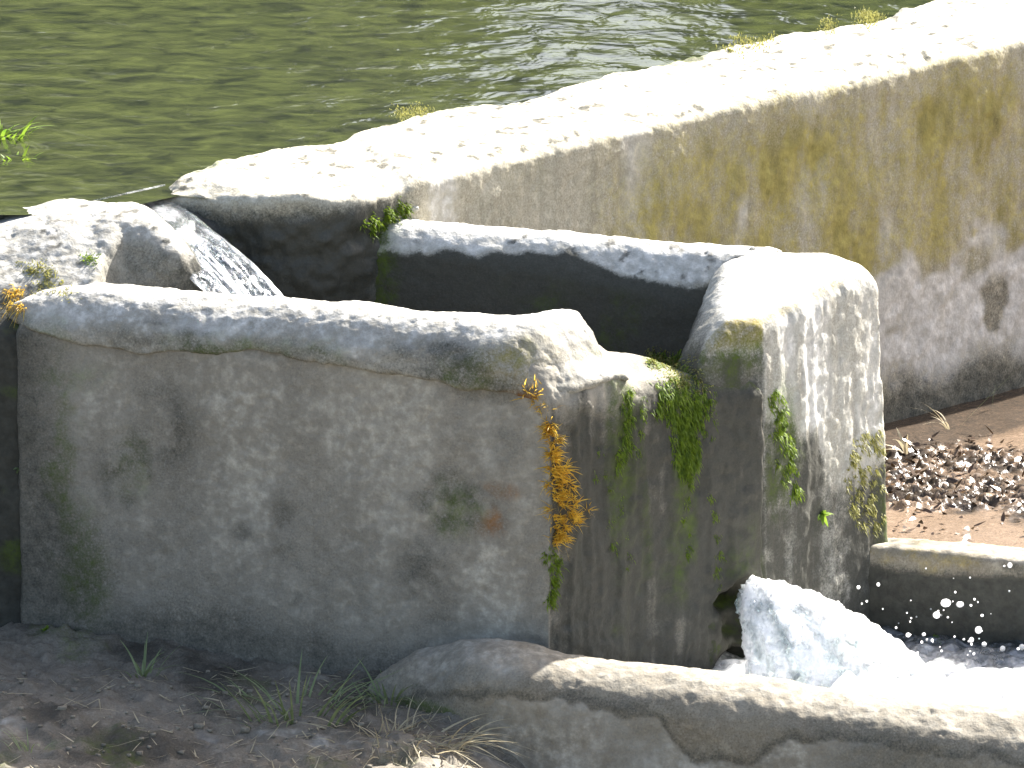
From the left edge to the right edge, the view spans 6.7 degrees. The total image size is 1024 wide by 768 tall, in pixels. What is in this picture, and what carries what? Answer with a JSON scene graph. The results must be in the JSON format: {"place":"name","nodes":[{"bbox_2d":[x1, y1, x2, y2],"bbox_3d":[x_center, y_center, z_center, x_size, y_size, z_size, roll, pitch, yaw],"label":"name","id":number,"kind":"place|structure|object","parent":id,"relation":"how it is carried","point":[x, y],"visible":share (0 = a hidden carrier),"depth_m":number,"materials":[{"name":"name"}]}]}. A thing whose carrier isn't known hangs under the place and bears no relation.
{"place":"outdoors","nodes":[
{"label":"outdoors","id":0,"kind":"place"},
{"bbox_2d":[0,622,524,767],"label":"ground","id":1,"kind":"structure","parent":0,"point":[32,650],"depth_m":23.03,"materials":[{"name":"soil"}]},
{"bbox_2d":[0,727,51,752],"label":"grass tuft","id":2,"kind":"object","parent":1,"relation":"on","point":[19,748],"visible":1,"depth_m":22.73,"materials":[{"name":"green plant"}]},
{"bbox_2d":[0,198,262,626],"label":"weir block","id":3,"kind":"structure","parent":1,"relation":"on","point":[133,243],"depth_m":23.76,"materials":[{"name":"stone"}]},
{"bbox_2d":[15,258,57,286],"bbox_3d":[-1.280,-0.303,23.708,0.077,0.063,0.155,-12,18,-40],"label":"moss cushion","id":4,"kind":"object","parent":3,"relation":"on","point":[46,272],"visible":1,"depth_m":23.70,"materials":[{"name":"green plant"}]},
{"bbox_2d":[31,275,77,302],"bbox_3d":[-1.222,-0.250,23.596,0.146,0.048,0.202,0,14,0],"label":"moss cushion","id":5,"kind":"object","parent":3,"relation":"on","point":[51,286],"visible":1,"depth_m":23.65,"materials":[{"name":"plant"}]},
{"bbox_2d":[74,249,101,268],"bbox_3d":[-1.144,-0.336,23.722,0.078,0.045,0.086,0,14,0],"label":"moss cushion","id":6,"kind":"object","parent":3,"relation":"on","point":[89,257],"visible":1,"depth_m":23.72,"materials":[{"name":"green plant"}]},
{"bbox_2d":[110,633,177,677],"bbox_3d":[-0.966,0.725,23.326,0.211,0.103,0.182,0,14,0],"label":"grass tuft","id":7,"kind":"object","parent":1,"relation":"on","point":[144,672],"visible":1,"depth_m":23.35,"materials":[{"name":"green plant"}]},
{"bbox_2d":[198,696,293,719],"bbox_3d":[-0.718,0.883,23.102,0.520,0.142,0.411,-5,15,-20],"label":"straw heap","id":8,"kind":"object","parent":1,"relation":"on","point":[250,704],"visible":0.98,"depth_m":23.09,"materials":[{"name":"beige plant"}]},
{"bbox_2d":[0,670,498,767],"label":"grit","id":9,"kind":"object","parent":1,"relation":"on","point":[245,729],"visible":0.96,"depth_m":22.95,"materials":[{"name":"gravel"}]},
{"bbox_2d":[1,666,514,767],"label":"dry grass","id":10,"kind":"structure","parent":1,"relation":"on","point":[100,708],"depth_m":23.00,"materials":[{"name":"plant"}]},
{"bbox_2d":[180,653,406,727],"bbox_3d":[-0.565,0.812,23.055,0.653,0.205,0.534,-3,14,-10],"label":"grass tuft","id":11,"kind":"object","parent":1,"relation":"on","point":[265,703],"visible":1,"depth_m":23.03,"materials":[{"name":"green plant"}]},
{"bbox_2d":[333,656,417,706],"bbox_3d":[-0.328,0.803,23.172,0.322,0.106,0.306,0,14,0],"label":"grass tuft","id":12,"kind":"object","parent":1,"relation":"on","point":[385,698],"visible":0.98,"depth_m":23.18,"materials":[{"name":"green plant"}]},
{"bbox_2d":[295,693,533,767],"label":"grass tuft","id":13,"kind":"object","parent":1,"relation":"on","point":[464,742],"visible":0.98,"depth_m":22.94,"materials":[{"name":"plant"}]},
{"bbox_2d":[7,219,887,674],"bbox_3d":[-0.186,0.294,23.846,2.242,1.282,1.147,4,15,16],"label":"stone basin","id":14,"kind":"object","parent":1,"relation":"on","point":[315,483],"visible":0.82,"depth_m":23.46,"materials":[{"name":"grey stone"}]},
{"bbox_2d":[1,284,27,324],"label":"moss tuft","id":15,"kind":"object","parent":14,"relation":"attached to","point":[18,298],"visible":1,"depth_m":23.63,"materials":[{"name":"yellow plant"}]},
{"bbox_2d":[95,185,282,296],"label":"waterfall","id":16,"kind":"structure","parent":14,"relation":"in","point":[227,279],"depth_m":23.84,"materials":[{"name":"white liquid"}]},
{"bbox_2d":[411,206,418,211],"bbox_3d":[-0.270,-0.484,24.260,0.027,0.018,0.023,0,14,0],"label":"pebble","id":17,"kind":"object","parent":14,"relation":"on","point":[415,208],"visible":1,"depth_m":24.25,"materials":[{"name":"white stone"}]},
{"bbox_2d":[509,376,562,416],"bbox_3d":[0.064,0.034,23.087,0.146,0.117,0.058,1,14,5],"label":"moss tuft","id":18,"kind":"object","parent":14,"relation":"attached to","point":[531,404],"visible":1,"depth_m":23.10,"materials":[{"name":"yellow plant"}]},
{"bbox_2d":[541,546,567,613],"bbox_3d":[0.113,0.519,23.220,0.087,0.199,0.040,-6,15,-24],"label":"moss trail","id":19,"kind":"object","parent":14,"relation":"attached to","point":[555,584],"visible":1,"depth_m":23.22,"materials":[{"name":"green plant"}]},
{"bbox_2d":[532,416,586,548],"bbox_3d":[0.129,0.275,23.163,0.162,0.418,0.088,-10,17,-34],"label":"moss streak","id":20,"kind":"object","parent":14,"relation":"attached to","point":[556,469],"visible":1,"depth_m":23.16,"materials":[{"name":"orange plant"}]},
{"bbox_2d":[570,503,597,529],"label":"moss sprig","id":21,"kind":"object","parent":14,"relation":"attached to","point":[581,512],"visible":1,"depth_m":23.22,"materials":[{"name":"orange plant"}]},
{"bbox_2d":[593,452,635,571],"bbox_3d":[0.275,0.333,23.311,0.153,0.361,0.028,-9,17,-33],"label":"moss patch","id":22,"kind":"object","parent":14,"relation":"attached to","point":[612,549],"visible":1,"depth_m":23.32,"materials":[{"name":"green plant"}]},
{"bbox_2d":[614,387,638,480],"bbox_3d":[0.303,0.133,23.275,0.040,0.249,0.086,12,18,40],"label":"moss strand","id":23,"kind":"object","parent":14,"relation":"attached to","point":[629,449],"visible":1,"depth_m":23.28},
{"bbox_2d":[634,396,647,461],"bbox_3d":[0.344,0.121,23.306,0.027,0.186,0.053,9,16,31],"label":"moss strand","id":24,"kind":"object","parent":14,"relation":"attached to","point":[641,410],"visible":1,"depth_m":23.30},
{"bbox_2d":[645,349,714,485],"bbox_3d":[0.444,0.050,23.664,0.202,0.330,0.704,0,14,0],"label":"moss curtain","id":25,"kind":"object","parent":14,"relation":"hanging from","point":[690,447],"visible":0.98,"depth_m":23.41,"materials":[{"name":"green plant"}]},
{"bbox_2d":[646,346,713,394],"bbox_3d":[0.443,-0.045,23.678,0.193,0.174,0.634,0,14,0],"label":"moss fringe","id":26,"kind":"object","parent":14,"relation":"attached to","point":[673,364],"visible":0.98,"depth_m":23.47,"materials":[{"name":"plant"}]},
{"bbox_2d":[681,518,694,562],"bbox_3d":[0.468,0.416,23.477,0.051,0.134,0.026,-12,18,-40],"label":"moss patch","id":27,"kind":"object","parent":14,"relation":"attached to","point":[687,557],"visible":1,"depth_m":23.49,"materials":[{"name":"green plant"}]},
{"bbox_2d":[683,457,697,521],"bbox_3d":[0.477,0.287,23.454,0.028,0.196,0.069,9,17,33],"label":"moss strand","id":28,"kind":"object","parent":14,"relation":"attached to","point":[689,476],"visible":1,"depth_m":23.44},
{"bbox_2d":[711,391,718,441],"bbox_3d":[0.540,0.081,23.457,0.036,0.153,0.051,0,14,0],"label":"moss strand","id":29,"kind":"object","parent":14,"relation":"attached to","point":[715,413],"visible":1,"depth_m":23.45},
{"bbox_2d":[706,494,726,591],"bbox_3d":[0.546,0.423,23.536,0.075,0.289,0.022,-11,18,-38],"label":"moss strand","id":30,"kind":"object","parent":14,"relation":"attached to","point":[720,552],"visible":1,"depth_m":23.54},
{"bbox_2d":[767,389,804,506],"bbox_3d":[0.736,0.169,23.642,0.151,0.347,0.043,-13,19,-42],"label":"moss patch","id":31,"kind":"object","parent":14,"relation":"attached to","point":[781,433],"visible":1,"depth_m":23.63,"materials":[{"name":"green plant"}]},
{"bbox_2d":[818,510,831,525],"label":"seedling","id":32,"kind":"object","parent":14,"relation":"on","point":[822,516],"visible":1,"depth_m":23.80,"materials":[{"name":"green plant"}]},
{"bbox_2d":[843,430,887,537],"bbox_3d":[1.052,0.166,24.735,0.119,0.483,1.763,2,14,6],"label":"moss patch","id":33,"kind":"object","parent":14,"relation":"attached to","point":[855,456],"visible":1,"depth_m":23.95,"materials":[{"name":"green plant"}]},
{"bbox_2d":[148,0,1023,423],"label":"dam wall","id":34,"kind":"structure","parent":1,"relation":"on","point":[888,154],"depth_m":25.39,"materials":[{"name":"stone"}]},
{"bbox_2d":[360,196,414,239],"bbox_3d":[-0.343,-0.451,24.177,0.051,0.115,0.222,10,17,34],"label":"plant","id":35,"kind":"object","parent":34,"relation":"attached to","point":[388,217],"visible":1,"depth_m":24.18,"materials":[{"name":"green plant"}]},
{"bbox_2d":[389,101,440,125],"bbox_3d":[-0.281,-0.773,25.085,0.155,0.068,0.562,0,14,0],"label":"moss clump","id":36,"kind":"object","parent":34,"relation":"on","point":[413,109],"visible":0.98,"depth_m":25.22,"materials":[{"name":"yellow plant"}]},
{"bbox_2d":[716,31,782,58],"bbox_3d":[0.704,-1.006,26.006,0.197,0.069,0.614,0,14,0],"label":"moss clump","id":37,"kind":"object","parent":34,"relation":"on","point":[743,42],"visible":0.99,"depth_m":25.93,"materials":[{"name":"yellow plant"}]},
{"bbox_2d":[817,13,842,38],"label":"moss clump","id":38,"kind":"object","parent":34,"relation":"on","point":[829,26],"visible":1,"depth_m":26.39,"materials":[{"name":"yellow plant"}]},
{"bbox_2d":[851,5,888,33],"bbox_3d":[1.077,-1.092,26.363,0.123,0.070,0.624,0,14,0],"label":"moss clump","id":39,"kind":"object","parent":34,"relation":"on","point":[867,17],"visible":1,"depth_m":26.51,"materials":[{"name":"yellow plant"}]},
{"bbox_2d":[366,638,1023,767],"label":"kerb wall","id":40,"kind":"structure","parent":1,"relation":"on","point":[555,709],"depth_m":22.97,"materials":[{"name":"stone"}]},
{"bbox_2d":[868,538,1023,701],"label":"channel wall","id":41,"kind":"structure","parent":1,"relation":"on","point":[900,574],"depth_m":23.96,"materials":[{"name":"stone"}]},
{"bbox_2d":[884,387,1023,547],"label":"mud","id":42,"kind":"structure","parent":1,"relation":"on","point":[1001,416],"depth_m":25.17,"materials":[{"name":"brown soil"}]},
{"bbox_2d":[885,427,907,453],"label":"weed stem","id":43,"kind":"object","parent":42,"relation":"on","point":[903,445],"visible":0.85,"depth_m":25.43,"materials":[{"name":"plant"}]},
{"bbox_2d":[916,408,949,428],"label":"weed stem","id":44,"kind":"object","parent":42,"relation":"on","point":[947,426],"visible":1,"depth_m":25.70,"materials":[{"name":"plant"}]},
{"bbox_2d":[885,426,1023,541],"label":"gravel","id":45,"kind":"structure","parent":42,"relation":"on","point":[936,486],"depth_m":25.00,"materials":[{"name":"grey gravel"}]},
{"bbox_2d":[0,0,933,214],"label":"pool water","id":46,"kind":"structure","parent":0,"point":[125,99],"depth_m":25.87,"materials":[{"name":"green liquid"}]},
{"bbox_2d":[2,146,40,161],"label":"water weed","id":47,"kind":"object","parent":46,"relation":"on","point":[24,153],"visible":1,"depth_m":24.65,"materials":[{"name":"green plant"}]},
{"bbox_2d":[0,115,51,139],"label":"water weed","id":48,"kind":"object","parent":46,"relation":"on","point":[7,132],"visible":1,"depth_m":24.92,"materials":[{"name":"green plant"}]},
{"bbox_2d":[711,625,1023,707],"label":"channel water","id":49,"kind":"structure","parent":0,"point":[971,686],"depth_m":23.49,"materials":[{"name":"white liquid"}]},
{"bbox_2d":[734,575,933,690],"bbox_3d":[0.880,0.762,23.522,0.569,0.456,0.318,0,14,0],"label":"water gush","id":50,"kind":"object","parent":49,"relation":"on","point":[875,646],"visible":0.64,"depth_m":23.52,"materials":[{"name":"white liquid"}]},
{"bbox_2d":[852,563,1023,673],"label":"water spray","id":51,"kind":"object","parent":49,"relation":"on","point":[947,603],"visible":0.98,"depth_m":23.71,"materials":[{"name":"white liquid"}]}
]}

